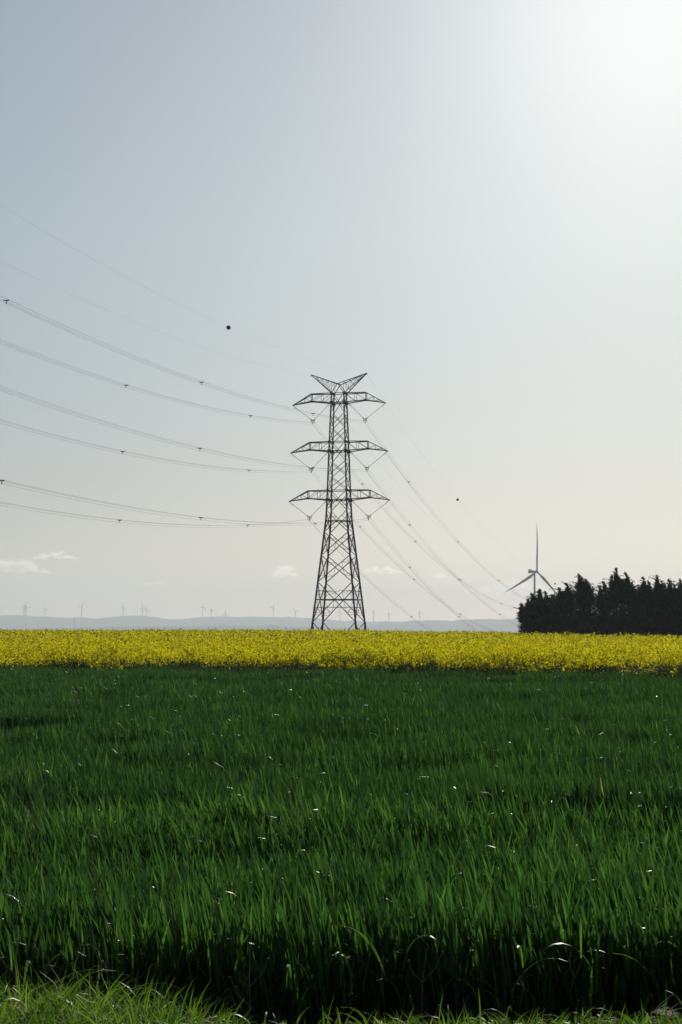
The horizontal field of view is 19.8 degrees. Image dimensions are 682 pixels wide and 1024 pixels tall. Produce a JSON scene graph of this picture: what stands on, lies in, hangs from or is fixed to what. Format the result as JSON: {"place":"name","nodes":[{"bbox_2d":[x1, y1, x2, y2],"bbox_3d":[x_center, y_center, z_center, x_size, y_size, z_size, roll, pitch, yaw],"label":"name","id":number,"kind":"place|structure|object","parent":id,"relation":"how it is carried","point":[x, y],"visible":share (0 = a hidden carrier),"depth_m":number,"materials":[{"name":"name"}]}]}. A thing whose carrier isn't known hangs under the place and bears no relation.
{"place":"outdoors","nodes":[
{"label":"outdoors","id":0,"kind":"place"},
{"bbox_2d":[0,615,393,629],"bbox_3d":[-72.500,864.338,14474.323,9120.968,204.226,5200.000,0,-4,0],"label":"hills","id":1,"kind":"structure","parent":0,"point":[12,622],"depth_m":13663.58,"materials":[{"name":"grey"}]},
{"bbox_2d":[21,625,458,631],"bbox_3d":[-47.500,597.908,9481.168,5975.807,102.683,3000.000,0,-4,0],"label":"hills","id":2,"kind":"structure","parent":0,"point":[264,627],"depth_m":9281.19,"materials":[{"name":"grey"}]},
{"bbox_2d":[0,0,681,621],"label":"sky","id":3,"kind":"structure","parent":0,"point":[472,209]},
{"bbox_2d":[0,954,681,1023],"bbox_3d":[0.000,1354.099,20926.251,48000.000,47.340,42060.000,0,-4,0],"label":"ground","id":4,"kind":"structure","parent":0,"point":[451,1017],"depth_m":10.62,"materials":[{"name":"green plant"}]},
{"bbox_2d":[0,936,34,1007],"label":"dry weed stalk","id":5,"kind":"object","parent":4,"relation":"on","point":[33,947],"visible":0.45,"depth_m":8.83,"materials":[{"name":"green plant"}]},
{"bbox_2d":[27,942,61,997],"bbox_3d":[-1.354,2.267,8.924,0.159,0.632,0.048,0,-4,0],"label":"dry weed stalk","id":6,"kind":"object","parent":4,"relation":"on","point":[33,943],"visible":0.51,"depth_m":8.93,"materials":[{"name":"green plant"}]},
{"bbox_2d":[67,937,100,1003],"bbox_3d":[-1.167,2.243,8.885,0.156,0.632,0.042,0,-4,0],"label":"dry weed stalk","id":7,"kind":"object","parent":4,"relation":"on","point":[84,972],"visible":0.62,"depth_m":8.88,"materials":[{"name":"green plant"}]},
{"bbox_2d":[85,916,107,1002],"bbox_3d":[-1.121,2.235,8.989,0.113,0.752,0.055,0,-4,0],"label":"dry weed stalk","id":8,"kind":"object","parent":4,"relation":"on","point":[86,917],"visible":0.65,"depth_m":8.98,"materials":[{"name":"green plant"}]},
{"bbox_2d":[229,930,268,1021],"bbox_3d":[-0.422,2.265,8.975,0.188,0.693,0.049,0,-4,-5],"label":"dry weed stalk","id":9,"kind":"object","parent":4,"relation":"on","point":[236,986],"visible":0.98,"depth_m":8.98,"materials":[{"name":"green plant"}]},
{"bbox_2d":[289,373,389,630],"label":"pylon","id":10,"kind":"object","parent":4,"relation":"on","point":[346,450],"visible":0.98,"depth_m":439.18,"materials":[{"name":"metal"}]},
{"bbox_2d":[1,502,430,629],"bbox_3d":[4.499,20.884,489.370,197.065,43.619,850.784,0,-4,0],"label":"conductor bundle","id":11,"kind":"object","parent":10,"relation":"hanging from","point":[217,525],"visible":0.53,"depth_m":367.29,"materials":[{"name":"metal"}]},
{"bbox_2d":[0,479,474,629],"bbox_3d":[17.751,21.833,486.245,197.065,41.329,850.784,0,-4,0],"label":"conductor bundle","id":12,"kind":"object","parent":10,"relation":"hanging from","point":[1,480],"visible":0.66,"depth_m":305.98,"materials":[{"name":"metal"}]},
{"bbox_2d":[0,419,487,629],"bbox_3d":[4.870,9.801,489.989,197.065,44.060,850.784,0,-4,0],"label":"conductor bundle","id":13,"kind":"object","parent":10,"relation":"hanging from","point":[203,467],"visible":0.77,"depth_m":340.54,"materials":[{"name":"metal"}]},
{"bbox_2d":[0,386,515,623],"bbox_3d":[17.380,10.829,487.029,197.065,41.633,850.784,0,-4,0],"label":"conductor bundle","id":14,"kind":"object","parent":10,"relation":"hanging from","point":[199,448],"visible":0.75,"depth_m":321.86,"materials":[{"name":"metal"}]},
{"bbox_2d":[0,339,517,609],"bbox_3d":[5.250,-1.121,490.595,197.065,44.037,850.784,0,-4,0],"label":"conductor bundle","id":15,"kind":"object","parent":10,"relation":"hanging from","point":[233,414],"visible":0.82,"depth_m":365.59,"materials":[{"name":"metal"}]},
{"bbox_2d":[1,296,524,599],"bbox_3d":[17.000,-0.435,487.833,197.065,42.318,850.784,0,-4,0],"label":"conductor bundle","id":16,"kind":"object","parent":10,"relation":"hanging from","point":[238,396],"visible":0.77,"depth_m":325.48,"materials":[{"name":"metal"}]},
{"bbox_2d":[0,205,556,581],"bbox_3d":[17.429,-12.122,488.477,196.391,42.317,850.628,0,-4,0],"label":"earth wire","id":17,"kind":"object","parent":10,"relation":"attached to","point":[249,336],"visible":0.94,"depth_m":306.94,"materials":[{"name":"metal"}]},
{"bbox_2d":[19,270,545,584],"bbox_3d":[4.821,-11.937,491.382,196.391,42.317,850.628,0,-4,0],"label":"earth wire","id":18,"kind":"object","parent":10,"relation":"attached to","point":[270,367],"visible":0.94,"depth_m":388.50,"materials":[{"name":"metal"}]},
{"bbox_2d":[0,663,681,1023],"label":"wheat crop","id":19,"kind":"object","parent":4,"relation":"on","point":[358,838],"visible":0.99,"depth_m":13.80,"materials":[{"name":"green plant"}]},
{"bbox_2d":[0,627,681,676],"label":"rapeseed crop","id":20,"kind":"object","parent":4,"relation":"on","point":[420,650],"visible":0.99,"depth_m":88.90,"materials":[{"name":"yellow plant"}]},
{"bbox_2d":[5,659,681,678],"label":"field weeds","id":21,"kind":"object","parent":4,"relation":"on","point":[494,668],"visible":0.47,"depth_m":75.46,"materials":[{"name":"green plant"}]},
{"bbox_2d":[407,949,443,1023],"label":"dry weed stalk","id":22,"kind":"object","parent":4,"relation":"on","point":[438,1005],"visible":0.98,"depth_m":8.98,"materials":[{"name":"green plant"}]},
{"bbox_2d":[513,598,543,633],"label":"cypress tree","id":23,"kind":"object","parent":4,"relation":"on","point":[526,617],"visible":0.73,"depth_m":251.12,"materials":[{"name":"green plant"}]},
{"bbox_2d":[504,534,556,595],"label":"wind turbine","id":24,"kind":"object","parent":4,"relation":"on","point":[534,572],"visible":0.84,"depth_m":2326.09,"materials":[{"name":"paint"}]},
{"bbox_2d":[520,588,557,634],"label":"cypress tree","id":25,"kind":"object","parent":4,"relation":"on","point":[540,606],"visible":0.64,"depth_m":254.17,"materials":[{"name":"green plant"}]},
{"bbox_2d":[543,592,558,632],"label":"cypress tree","id":26,"kind":"object","parent":4,"relation":"on","point":[547,597],"visible":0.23,"depth_m":257.27,"materials":[{"name":"green plant"}]},
{"bbox_2d":[535,582,595,635],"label":"cypress tree","id":27,"kind":"object","parent":4,"relation":"on","point":[563,619],"visible":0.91,"depth_m":253.00,"materials":[{"name":"green plant"}]},
{"bbox_2d":[553,573,617,634],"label":"cypress tree","id":28,"kind":"object","parent":4,"relation":"on","point":[584,590],"visible":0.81,"depth_m":255.12,"materials":[{"name":"green plant"}]},
{"bbox_2d":[591,581,614,635],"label":"cypress tree","id":29,"kind":"object","parent":4,"relation":"on","point":[600,593],"visible":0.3,"depth_m":259.12,"materials":[{"name":"green plant"}]},
{"bbox_2d":[592,567,652,635],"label":"cypress tree","id":30,"kind":"object","parent":4,"relation":"on","point":[618,589],"visible":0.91,"depth_m":255.21,"materials":[{"name":"green plant"}]},
{"bbox_2d":[617,582,641,634],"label":"cypress tree","id":31,"kind":"object","parent":4,"relation":"on","point":[635,603],"visible":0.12,"depth_m":258.41,"materials":[{"name":"green plant"}]},
{"bbox_2d":[615,576,681,635],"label":"cypress tree","id":32,"kind":"object","parent":4,"relation":"on","point":[646,601],"visible":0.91,"depth_m":254.09,"materials":[{"name":"green plant"}]},
{"bbox_2d":[639,575,674,632],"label":"cypress tree","id":33,"kind":"object","parent":4,"relation":"on","point":[658,587],"visible":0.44,"depth_m":256.50,"materials":[{"name":"green plant"}]},
{"bbox_2d":[645,578,681,635],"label":"cypress tree","id":34,"kind":"object","parent":4,"relation":"on","point":[673,601],"visible":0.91,"depth_m":253.11,"materials":[{"name":"green plant"}]},
{"bbox_2d":[651,1001,680,1022],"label":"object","id":35,"kind":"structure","parent":4,"relation":"on","point":[658,1012],"depth_m":8.48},
{"bbox_2d":[670,579,681,620],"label":"cypress tree","id":36,"kind":"object","parent":4,"relation":"on","point":[680,585],"visible":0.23,"depth_m":257.97,"materials":[{"name":"green plant"}]},
{"bbox_2d":[366,619,520,632],"bbox_3d":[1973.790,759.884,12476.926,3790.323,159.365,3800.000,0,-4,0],"label":"hills","id":37,"kind":"structure","parent":0,"point":[501,625],"depth_m":11827.47,"materials":[{"name":"grey"}]}
]}

